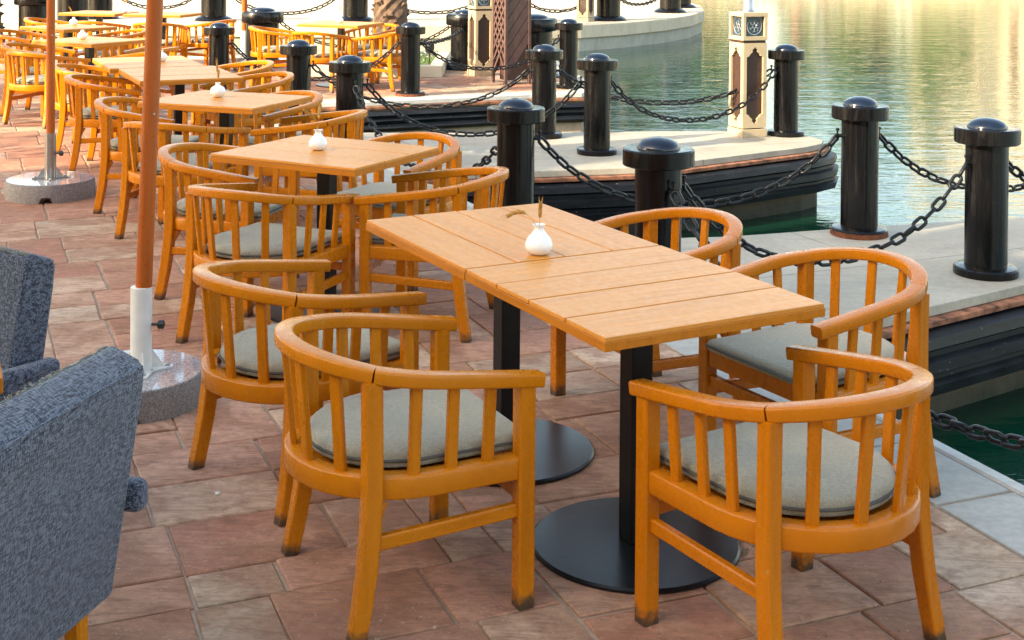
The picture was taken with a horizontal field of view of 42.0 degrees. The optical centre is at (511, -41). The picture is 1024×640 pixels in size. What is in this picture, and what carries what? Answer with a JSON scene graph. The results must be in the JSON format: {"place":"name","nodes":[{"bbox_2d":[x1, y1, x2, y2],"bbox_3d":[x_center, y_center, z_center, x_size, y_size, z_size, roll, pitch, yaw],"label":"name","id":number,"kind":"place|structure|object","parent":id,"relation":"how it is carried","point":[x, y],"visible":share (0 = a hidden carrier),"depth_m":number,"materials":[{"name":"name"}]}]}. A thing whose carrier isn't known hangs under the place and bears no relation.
{"place":"outdoors","nodes":[
{"label":"outdoors","id":0,"kind":"place"},
{"bbox_2d":[56,0,95,32],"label":"bollard","id":1,"kind":"object","parent":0,"point":[73,5],"visible":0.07,"depth_m":24.38,"materials":[{"name":"black metal"}]},
{"bbox_2d":[0,0,703,50],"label":"promenade","id":2,"kind":"structure","parent":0,"point":[641,25],"depth_m":30.40,"materials":[{"name":"white stone"}]},
{"bbox_2d":[89,0,118,19],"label":"bollard","id":3,"kind":"object","parent":2,"relation":"on","point":[100,5],"visible":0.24,"depth_m":28.57,"materials":[{"name":"black metal"}]},
{"bbox_2d":[122,0,191,9],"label":"chain","id":4,"kind":"object","parent":3,"relation":"hanging from","point":[169,6],"visible":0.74,"depth_m":28.58,"materials":[{"name":"metal"}]},
{"bbox_2d":[194,0,231,21],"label":"bollard","id":5,"kind":"object","parent":2,"relation":"on","point":[213,10],"visible":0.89,"depth_m":28.17,"materials":[{"name":"black metal"}]},
{"bbox_2d":[342,0,372,21],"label":"bollard","id":6,"kind":"object","parent":2,"relation":"on","point":[355,10],"visible":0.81,"depth_m":28.37,"materials":[{"name":"black metal"}]},
{"bbox_2d":[235,0,334,14],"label":"chain","id":7,"kind":"object","parent":6,"relation":"hanging from","point":[306,11],"visible":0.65,"depth_m":28.53,"materials":[{"name":"metal"}]},
{"bbox_2d":[408,5,468,14],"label":"chain","id":8,"kind":"object","parent":6,"relation":"hanging from","point":[429,13],"visible":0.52,"depth_m":28.59,"materials":[{"name":"metal"}]},
{"bbox_2d":[576,0,593,21],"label":"lamp post","id":9,"kind":"object","parent":2,"relation":"on","point":[585,10],"visible":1,"depth_m":29.13,"materials":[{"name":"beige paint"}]},
{"bbox_2d":[591,0,625,20],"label":"bollard","id":10,"kind":"object","parent":2,"relation":"on","point":[607,10],"visible":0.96,"depth_m":29.37,"materials":[{"name":"black metal"}]},
{"bbox_2d":[620,0,656,5],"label":"chain","id":11,"kind":"object","parent":10,"relation":"hanging from","point":[636,4],"visible":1,"depth_m":31.22,"materials":[{"name":"metal"}]},
{"bbox_2d":[654,0,685,12],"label":"bollard","id":12,"kind":"object","parent":2,"relation":"on","point":[669,6],"visible":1,"depth_m":32.97,"materials":[{"name":"black metal"}]},
{"bbox_2d":[0,39,1023,639],"bbox_3d":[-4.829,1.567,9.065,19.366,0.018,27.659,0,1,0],"label":"paving","id":13,"kind":"structure","parent":0,"point":[228,537],"depth_m":3.82,"materials":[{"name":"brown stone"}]},
{"bbox_2d":[0,29,56,73],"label":"armchair","id":14,"kind":"object","parent":13,"relation":"on","point":[17,38],"visible":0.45,"depth_m":14.97,"materials":[{"name":"brown wood"}]},
{"bbox_2d":[12,0,46,46],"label":"bollard","id":15,"kind":"object","parent":13,"relation":"on","point":[33,8],"visible":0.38,"depth_m":21.29,"materials":[{"name":"black metal"}]},
{"bbox_2d":[0,246,59,401],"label":"upholstered armchair","id":16,"kind":"object","parent":13,"relation":"on","point":[26,283],"visible":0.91,"depth_m":3.80,"materials":[{"name":"fabric"}]},
{"bbox_2d":[0,42,76,116],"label":"armchair","id":17,"kind":"object","parent":13,"relation":"on","point":[5,48],"visible":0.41,"depth_m":13.14,"materials":[{"name":"brown wood"}]},
{"bbox_2d":[2,51,90,128],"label":"armchair","id":18,"kind":"object","parent":13,"relation":"on","point":[35,83],"visible":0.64,"depth_m":12.16,"materials":[{"name":"brown wood"}]},
{"bbox_2d":[4,0,95,203],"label":"parasol","id":19,"kind":"object","parent":13,"relation":"on","point":[52,184],"visible":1,"depth_m":8.83,"materials":[{"name":"stone"}]},
{"bbox_2d":[24,17,77,68],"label":"armchair","id":20,"kind":"object","parent":13,"relation":"on","point":[28,21],"visible":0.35,"depth_m":17.11,"materials":[{"name":"brown wood"}]},
{"bbox_2d":[19,24,117,94],"bbox_3d":[-4.929,1.119,14.815,0.800,0.741,0.700,1,1,36],"label":"cafe table","id":21,"kind":"object","parent":13,"relation":"on","point":[67,30],"visible":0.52,"depth_m":14.70,"materials":[{"name":"brown wood"}]},
{"bbox_2d":[0,345,147,639],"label":"upholstered armchair","id":22,"kind":"object","parent":13,"relation":"on","point":[71,490],"visible":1,"depth_m":2.71,"materials":[{"name":"fabric"}]},
{"bbox_2d":[32,36,144,119],"bbox_3d":[-4.079,1.149,12.866,0.800,0.741,0.700,1,1,29],"label":"cafe table","id":23,"kind":"object","parent":13,"relation":"on","point":[89,44],"visible":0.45,"depth_m":12.75,"materials":[{"name":"brown wood"}]},
{"bbox_2d":[55,63,132,152],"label":"armchair","id":24,"kind":"object","parent":13,"relation":"on","point":[61,102],"visible":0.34,"depth_m":10.65,"materials":[{"name":"brown wood"}]},
{"bbox_2d":[58,10,138,33],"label":"cafe table","id":25,"kind":"object","parent":13,"relation":"on","point":[99,15],"visible":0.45,"depth_m":17.53,"materials":[{"name":"brown wood"}]},
{"bbox_2d":[73,21,131,56],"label":"armchair","id":26,"kind":"object","parent":13,"relation":"on","point":[119,26],"visible":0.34,"depth_m":16.79,"materials":[{"name":"brown wood"}]},
{"bbox_2d":[64,74,141,170],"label":"armchair","id":27,"kind":"object","parent":13,"relation":"on","point":[80,118],"visible":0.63,"depth_m":9.76,"materials":[{"name":"brown wood"}]},
{"bbox_2d":[90,28,144,57],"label":"armchair","id":28,"kind":"object","parent":13,"relation":"on","point":[141,34],"visible":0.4,"depth_m":15.12,"materials":[{"name":"brown wood"}]},
{"bbox_2d":[83,38,160,97],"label":"armchair","id":29,"kind":"object","parent":13,"relation":"on","point":[141,48],"visible":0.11,"depth_m":13.62,"materials":[{"name":"brown wood"}]},
{"bbox_2d":[71,0,200,423],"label":"parasol","id":30,"kind":"object","parent":13,"relation":"on","point":[171,386],"visible":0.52,"depth_m":4.90,"materials":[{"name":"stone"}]},
{"bbox_2d":[100,47,178,97],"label":"armchair","id":31,"kind":"object","parent":13,"relation":"on","point":[171,51],"visible":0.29,"depth_m":12.59,"materials":[{"name":"brown wood"}]},
{"bbox_2d":[92,56,204,97],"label":"cafe table","id":32,"kind":"object","parent":13,"relation":"on","point":[113,65],"visible":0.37,"depth_m":10.52,"materials":[{"name":"brown wood"}]},
{"bbox_2d":[93,96,207,213],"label":"armchair","id":33,"kind":"object","parent":13,"relation":"on","point":[109,150],"visible":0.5,"depth_m":8.30,"materials":[{"name":"brown wood"}]},
{"bbox_2d":[133,22,188,57],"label":"armchair","id":34,"kind":"object","parent":13,"relation":"on","point":[181,43],"visible":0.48,"depth_m":16.74,"materials":[{"name":"brown wood"}]},
{"bbox_2d":[123,12,202,38],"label":"cafe table","id":35,"kind":"object","parent":13,"relation":"on","point":[166,15],"visible":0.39,"depth_m":17.52,"materials":[{"name":"brown wood"}]},
{"bbox_2d":[118,66,243,134],"bbox_3d":[-2.434,1.200,9.746,0.720,0.740,0.950,0,1,-25],"label":"cafe table","id":36,"kind":"object","parent":13,"relation":"on","point":[178,78],"visible":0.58,"depth_m":9.64,"materials":[{"name":"brown wood"}]},
{"bbox_2d":[114,121,250,243],"bbox_3d":[-1.927,1.256,7.713,0.626,0.696,0.619,1,1,18],"label":"armchair","id":37,"kind":"object","parent":13,"relation":"on","point":[130,176],"visible":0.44,"depth_m":7.62,"materials":[{"name":"brown wood"}]},
{"bbox_2d":[180,19,237,70],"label":"armchair","id":38,"kind":"object","parent":13,"relation":"on","point":[199,43],"visible":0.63,"depth_m":17.14,"materials":[{"name":"brown wood"}]},
{"bbox_2d":[204,22,234,89],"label":"bollard","id":39,"kind":"object","parent":13,"relation":"on","point":[218,33],"visible":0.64,"depth_m":14.42,"materials":[{"name":"black metal"}]},
{"bbox_2d":[229,39,400,80],"bbox_3d":[-2.159,1.112,14.679,1.888,0.467,0.050,0,1,-9],"label":"chain","id":40,"kind":"object","parent":39,"relation":"hanging from","point":[391,50],"visible":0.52,"depth_m":14.68,"materials":[{"name":"metal"}]},
{"bbox_2d":[137,90,312,145],"bbox_3d":[-1.749,1.225,8.171,0.800,0.741,0.700,1,1,21],"label":"cafe table","id":41,"kind":"object","parent":13,"relation":"on","point":[228,105],"visible":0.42,"depth_m":8.06,"materials":[{"name":"brown wood"}]},
{"bbox_2d":[210,59,225,96],"bbox_3d":[-1.819,0.730,8.245,0.095,0.247,0.095,0,1,-41],"label":"vase","id":42,"kind":"object","parent":41,"relation":"on","point":[217,90],"visible":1,"depth_m":8.22,"materials":[{"name":"ceramic"}]},
{"bbox_2d":[154,142,299,299],"bbox_3d":[-1.424,1.275,6.560,0.619,0.696,0.626,1,1,14],"label":"armchair","id":43,"kind":"object","parent":13,"relation":"on","point":[174,217],"visible":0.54,"depth_m":6.34,"materials":[{"name":"brown wood"}]},
{"bbox_2d":[191,60,273,134],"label":"armchair","id":44,"kind":"object","parent":13,"relation":"on","point":[267,65],"visible":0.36,"depth_m":11.27,"materials":[{"name":"brown wood"}]},
{"bbox_2d":[229,0,246,62],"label":"parasol","id":45,"kind":"object","parent":13,"relation":"on","point":[239,58],"visible":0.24,"depth_m":18.72,"materials":[{"name":"metal"}]},
{"bbox_2d":[200,71,293,153],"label":"armchair","id":46,"kind":"object","parent":13,"relation":"on","point":[283,83],"visible":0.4,"depth_m":10.16,"materials":[{"name":"brown wood"}]},
{"bbox_2d":[241,7,283,67],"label":"bollard","id":47,"kind":"object","parent":13,"relation":"on","point":[266,17],"visible":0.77,"depth_m":18.03,"materials":[{"name":"black metal"}]},
{"bbox_2d":[210,90,322,186],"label":"armchair","id":48,"kind":"object","parent":13,"relation":"on","point":[269,118],"visible":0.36,"depth_m":8.74,"materials":[{"name":"brown wood"}]},
{"bbox_2d":[175,183,359,343],"bbox_3d":[-1.074,1.288,5.716,0.626,0.696,0.619,1,1,26],"label":"armchair","id":49,"kind":"object","parent":13,"relation":"on","point":[264,238],"visible":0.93,"depth_m":5.65,"materials":[{"name":"brown wood"}]},
{"bbox_2d":[248,26,298,67],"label":"armchair","id":50,"kind":"object","parent":13,"relation":"on","point":[262,51],"visible":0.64,"depth_m":15.73,"materials":[{"name":"brown wood"}]},
{"bbox_2d":[188,259,426,525],"bbox_3d":[-0.698,1.309,4.234,0.619,0.696,0.626,0,1,-41],"label":"armchair","id":51,"kind":"object","parent":13,"relation":"on","point":[241,364],"visible":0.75,"depth_m":4.08,"materials":[{"name":"brown wood"}]},
{"bbox_2d":[250,109,367,216],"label":"armchair","id":52,"kind":"object","parent":13,"relation":"on","point":[350,118],"visible":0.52,"depth_m":7.81,"materials":[{"name":"brown wood"}]},
{"bbox_2d":[291,31,353,92],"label":"armchair","id":53,"kind":"object","parent":13,"relation":"on","point":[323,56],"visible":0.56,"depth_m":15.07,"materials":[{"name":"brown wood"}]},
{"bbox_2d":[210,135,439,322],"bbox_3d":[-0.860,1.256,6.186,0.800,0.741,0.700,1,1,28],"label":"cafe table","id":54,"kind":"object","parent":13,"relation":"on","point":[332,160],"visible":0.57,"depth_m":6.09,"materials":[{"name":"brown wood"}]},
{"bbox_2d":[301,104,327,150],"bbox_3d":[-0.914,0.778,6.181,0.104,0.215,0.152,1,1,41],"label":"vase","id":55,"kind":"object","parent":54,"relation":"on","point":[318,141],"visible":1,"depth_m":6.16,"materials":[{"name":"ceramic"}]},
{"bbox_2d":[297,21,384,87],"bbox_3d":[-2.029,1.129,15.815,0.800,0.741,0.700,1,1,21],"label":"cafe table","id":56,"kind":"object","parent":13,"relation":"on","point":[342,26],"visible":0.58,"depth_m":15.68,"materials":[{"name":"brown wood"}]},
{"bbox_2d":[345,23,400,83],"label":"armchair","id":57,"kind":"object","parent":13,"relation":"on","point":[367,47],"visible":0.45,"depth_m":16.37,"materials":[{"name":"brown wood"}]},
{"bbox_2d":[351,32,400,91],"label":"armchair","id":58,"kind":"object","parent":13,"relation":"on","point":[372,54],"visible":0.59,"depth_m":15.24,"materials":[{"name":"brown wood"}]},
{"bbox_2d":[311,51,449,77],"bbox_3d":[-1.740,1.357,17.918,1.720,0.237,2.260,0,1,0],"label":"planter","id":59,"kind":"object","parent":13,"relation":"on","point":[435,67],"visible":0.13,"depth_m":16.79,"materials":[{"name":"stone"}]},
{"bbox_2d":[371,0,409,50],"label":"palm tree","id":60,"kind":"object","parent":59,"relation":"in","point":[391,11],"visible":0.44,"depth_m":18.56,"materials":[{"name":"brown plant"}]},
{"bbox_2d":[337,132,461,291],"bbox_3d":[-0.580,1.277,6.883,0.626,0.696,0.619,1,1,32],"label":"armchair","id":61,"kind":"object","parent":13,"relation":"on","point":[451,157],"visible":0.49,"depth_m":6.82,"materials":[{"name":"brown wood"}]},
{"bbox_2d":[274,312,545,639],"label":"armchair","id":62,"kind":"object","parent":13,"relation":"on","point":[438,432],"visible":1,"depth_m":3.39,"materials":[{"name":"brown wood"}]},
{"bbox_2d":[395,22,425,96],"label":"bollard","id":63,"kind":"object","parent":13,"relation":"on","point":[410,33],"visible":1,"depth_m":14.74,"materials":[{"name":"black metal"}]},
{"bbox_2d":[420,26,464,44],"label":"chain","id":64,"kind":"object","parent":63,"relation":"hanging from","point":[451,36],"visible":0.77,"depth_m":16.64,"materials":[{"name":"metal"}]},
{"bbox_2d":[353,166,508,342],"bbox_3d":[-0.326,1.290,6.005,0.619,0.696,0.626,1,1,12],"label":"armchair","id":65,"kind":"object","parent":13,"relation":"on","point":[375,250],"visible":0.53,"depth_m":5.77,"materials":[{"name":"brown wood"}]},
{"bbox_2d":[310,97,583,111],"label":"quay trim","id":66,"kind":"structure","parent":13,"relation":"attached to","point":[476,103],"depth_m":14.58,"materials":[{"name":"beige stone"}]},
{"bbox_2d":[323,102,583,132],"bbox_3d":[-0.730,1.734,14.586,4.046,0.220,0.365,0,1,-24],"label":"quay fender","id":67,"kind":"object","parent":13,"relation":"attached to","point":[442,118],"visible":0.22,"depth_m":14.48,"materials":[{"name":"rubber"}]},
{"bbox_2d":[446,9,468,70],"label":"bollard","id":68,"kind":"object","parent":13,"relation":"on","point":[457,20],"visible":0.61,"depth_m":17.80,"materials":[{"name":"black metal"}]},
{"bbox_2d":[280,22,450,47],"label":"chain","id":69,"kind":"object","parent":68,"relation":"hanging from","point":[424,40],"visible":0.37,"depth_m":18.06,"materials":[{"name":"metal"}]},
{"bbox_2d":[467,0,491,75],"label":"lamp post","id":70,"kind":"object","parent":13,"relation":"on","point":[479,33],"visible":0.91,"depth_m":17.08,"materials":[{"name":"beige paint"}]},
{"bbox_2d":[491,0,530,84],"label":"lattice tower","id":71,"kind":"structure","parent":13,"relation":"on","point":[511,32],"depth_m":16.11,"materials":[{"name":"brown wood"}]},
{"bbox_2d":[366,203,658,486],"bbox_3d":[-0.018,1.284,4.473,0.704,0.740,0.776,0,1,-28],"label":"cafe table","id":72,"kind":"object","parent":13,"relation":"on","point":[457,243],"visible":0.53,"depth_m":4.44,"materials":[{"name":"brown wood"}]},
{"bbox_2d":[500,196,552,255],"bbox_3d":[0.051,0.826,4.160,0.160,0.183,0.087,1,1,24],"label":"vase","id":73,"kind":"object","parent":72,"relation":"on","point":[538,242],"visible":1,"depth_m":4.12,"materials":[{"name":"ceramic"}]},
{"bbox_2d":[55,49,1023,557],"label":"quay strip","id":74,"kind":"object","parent":13,"relation":"on","point":[999,519],"visible":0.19,"depth_m":4.17,"materials":[{"name":"concrete"}]},
{"bbox_2d":[280,40,316,123],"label":"bollard","id":75,"kind":"object","parent":74,"relation":"on","point":[298,53],"visible":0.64,"depth_m":11.96,"materials":[{"name":"black metal"}]},
{"bbox_2d":[310,60,531,108],"bbox_3d":[-0.826,1.131,11.901,2.044,0.416,0.050,1,1,8],"label":"chain","id":76,"kind":"object","parent":75,"relation":"hanging from","point":[333,82],"visible":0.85,"depth_m":11.87,"materials":[{"name":"metal"}]},
{"bbox_2d":[329,55,370,139],"bbox_3d":[-1.274,1.162,10.465,0.332,0.818,0.332,0,1,-44],"label":"bollard","id":77,"kind":"object","parent":74,"relation":"on","point":[348,70],"visible":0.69,"depth_m":10.36,"materials":[{"name":"black metal"}]},
{"bbox_2d":[364,76,584,136],"bbox_3d":[-0.291,1.183,10.648,1.804,0.480,0.050,0,1,-10],"label":"chain","id":78,"kind":"object","parent":77,"relation":"hanging from","point":[481,134],"visible":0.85,"depth_m":10.61,"materials":[{"name":"metal"}]},
{"bbox_2d":[487,98,544,206],"bbox_3d":[0.021,1.206,7.646,0.332,0.818,0.332,1,1,38],"label":"bollard","id":79,"kind":"object","parent":74,"relation":"on","point":[515,120],"visible":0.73,"depth_m":7.55,"materials":[{"name":"black metal"}]},
{"bbox_2d":[353,80,496,170],"bbox_3d":[-0.627,1.209,9.056,0.050,0.498,2.907,0,1,-25],"label":"chain","id":80,"kind":"object","parent":79,"relation":"hanging from","point":[483,162],"visible":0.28,"depth_m":9.86,"materials":[{"name":"metal"}]},
{"bbox_2d":[535,128,842,207],"bbox_3d":[1.038,1.223,7.763,1.853,0.468,0.050,0,1,-7],"label":"chain","id":81,"kind":"object","parent":79,"relation":"hanging from","point":[811,163],"visible":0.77,"depth_m":7.78,"materials":[{"name":"metal"}]},
{"bbox_2d":[555,19,582,88],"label":"bollard","id":82,"kind":"object","parent":74,"relation":"on","point":[568,29],"visible":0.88,"depth_m":15.66,"materials":[{"name":"black metal"}]},
{"bbox_2d":[420,34,560,70],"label":"chain","id":83,"kind":"object","parent":82,"relation":"hanging from","point":[466,66],"visible":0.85,"depth_m":15.21,"materials":[{"name":"metal"}]},
{"bbox_2d":[622,136,694,251],"bbox_3d":[0.675,1.230,6.166,0.332,0.818,0.332,0,1,-21],"label":"bollard","id":84,"kind":"object","parent":74,"relation":"on","point":[658,164],"visible":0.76,"depth_m":6.06,"materials":[{"name":"black metal"}]},
{"bbox_2d":[682,154,971,266],"bbox_3d":[1.574,1.259,6.558,1.766,0.503,0.050,0,1,-24],"label":"chain","id":85,"kind":"object","parent":84,"relation":"hanging from","point":[691,196],"visible":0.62,"depth_m":6.68,"materials":[{"name":"metal"}]},
{"bbox_2d":[668,182,1023,450],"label":"chain","id":86,"kind":"object","parent":84,"relation":"hanging from","point":[961,427],"visible":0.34,"depth_m":4.34,"materials":[{"name":"metal"}]},
{"bbox_2d":[59,37,1023,497],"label":"quay rim","id":87,"kind":"object","parent":13,"relation":"on","point":[1011,485],"visible":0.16,"depth_m":4.56,"materials":[{"name":"stone"}]},
{"bbox_2d":[531,14,558,78],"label":"bollard","id":88,"kind":"object","parent":13,"relation":"on","point":[542,27],"visible":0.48,"depth_m":16.80,"materials":[{"name":"black metal"}]},
{"bbox_2d":[465,246,824,594],"bbox_3d":[0.352,1.295,3.786,0.704,0.740,0.776,0,1,-28],"label":"cafe table","id":89,"kind":"object","parent":13,"relation":"on","point":[633,306],"visible":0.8,"depth_m":3.72,"materials":[{"name":"brown wood"}]},
{"bbox_2d":[550,207,742,400],"bbox_3d":[0.538,1.310,4.944,0.619,0.696,0.626,0,1,-30],"label":"armchair","id":90,"kind":"object","parent":13,"relation":"on","point":[727,246],"visible":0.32,"depth_m":5.04,"materials":[{"name":"brown wood"}]},
{"bbox_2d":[629,344,945,639],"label":"armchair","id":91,"kind":"object","parent":13,"relation":"on","point":[770,481],"visible":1,"depth_m":3.17,"materials":[{"name":"brown wood"}]},
{"bbox_2d":[698,247,940,497],"bbox_3d":[1.006,1.321,4.275,0.619,0.696,0.626,0,1,-31],"label":"armchair","id":92,"kind":"object","parent":13,"relation":"on","point":[755,358],"visible":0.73,"depth_m":4.20,"materials":[{"name":"brown wood"}]},
{"bbox_2d":[169,0,1023,484],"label":"water","id":93,"kind":"structure","parent":0,"point":[931,74],"depth_m":21.37,"materials":[{"name":"teal liquid"}]},
{"bbox_2d":[332,131,838,235],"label":"boat jetty","id":94,"kind":"object","parent":93,"relation":"in","point":[726,165],"visible":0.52,"depth_m":10.83,"materials":[{"name":"concrete"}]},
{"bbox_2d":[525,44,562,139],"bbox_3d":[0.282,1.158,11.738,0.332,0.818,0.332,1,1,31],"label":"bollard","id":95,"kind":"object","parent":94,"relation":"on","point":[544,58],"visible":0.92,"depth_m":11.64,"materials":[{"name":"black metal"}]},
{"bbox_2d":[556,65,772,105],"bbox_3d":[1.372,1.122,11.851,1.995,0.362,0.050,0,1,-6],"label":"chain","id":96,"kind":"object","parent":95,"relation":"hanging from","point":[560,71],"visible":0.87,"depth_m":11.85,"materials":[{"name":"metal"}]},
{"bbox_2d":[577,53,617,156],"bbox_3d":[0.692,1.172,10.831,0.332,0.818,0.332,1,1,6],"label":"bollard","id":97,"kind":"object","parent":94,"relation":"on","point":[597,68],"visible":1,"depth_m":10.73,"materials":[{"name":"black metal"}]},
{"bbox_2d":[611,66,777,122],"bbox_3d":[1.577,1.174,11.398,1.905,0.452,0.050,0,1,-33],"label":"chain","id":98,"kind":"object","parent":97,"relation":"hanging from","point":[637,106],"visible":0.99,"depth_m":11.37,"materials":[{"name":"metal"}]},
{"bbox_2d":[728,0,767,137],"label":"lamp post","id":99,"kind":"object","parent":94,"relation":"on","point":[748,30],"visible":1,"depth_m":11.86,"materials":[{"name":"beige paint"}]},
{"bbox_2d":[767,44,805,137],"bbox_3d":[2.461,1.172,11.965,0.332,0.818,0.332,0,1,-13],"label":"bollard","id":100,"kind":"object","parent":94,"relation":"on","point":[786,58],"visible":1,"depth_m":11.87,"materials":[{"name":"black metal"}]},
{"bbox_2d":[680,217,1023,419],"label":"boat jetty","id":101,"kind":"object","parent":93,"relation":"in","point":[976,342],"visible":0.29,"depth_m":6.61,"materials":[{"name":"concrete"}]},
{"bbox_2d":[830,96,889,239],"bbox_3d":[2.056,1.219,7.881,0.337,0.818,0.337,0,1,-20],"label":"bollard","id":102,"kind":"object","parent":101,"relation":"on","point":[860,117],"visible":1,"depth_m":7.79,"materials":[{"name":"black metal"}]},
{"bbox_2d":[879,126,1023,191],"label":"chain","id":103,"kind":"object","parent":102,"relation":"hanging from","point":[885,142],"visible":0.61,"depth_m":8.04,"materials":[{"name":"metal"}]},
{"bbox_2d":[953,117,1020,281],"bbox_3d":[2.474,1.234,6.949,0.332,0.818,0.332,0,1,-36],"label":"bollard","id":104,"kind":"object","parent":101,"relation":"on","point":[987,142],"visible":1,"depth_m":6.86,"materials":[{"name":"black metal"}]},
{"bbox_2d":[1009,160,1023,182],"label":"chain","id":105,"kind":"object","parent":104,"relation":"hanging from","point":[1020,174],"visible":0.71,"depth_m":7.05,"materials":[{"name":"metal"}]},
{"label":"bollard","id":106,"kind":"object","parent":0,"visible":0},
{"bbox_2d":[531,3,576,12],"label":"chain","id":107,"kind":"object","parent":106,"relation":"hanging from","point":[559,10],"visible":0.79,"depth_m":29.07,"materials":[{"name":"metal"}]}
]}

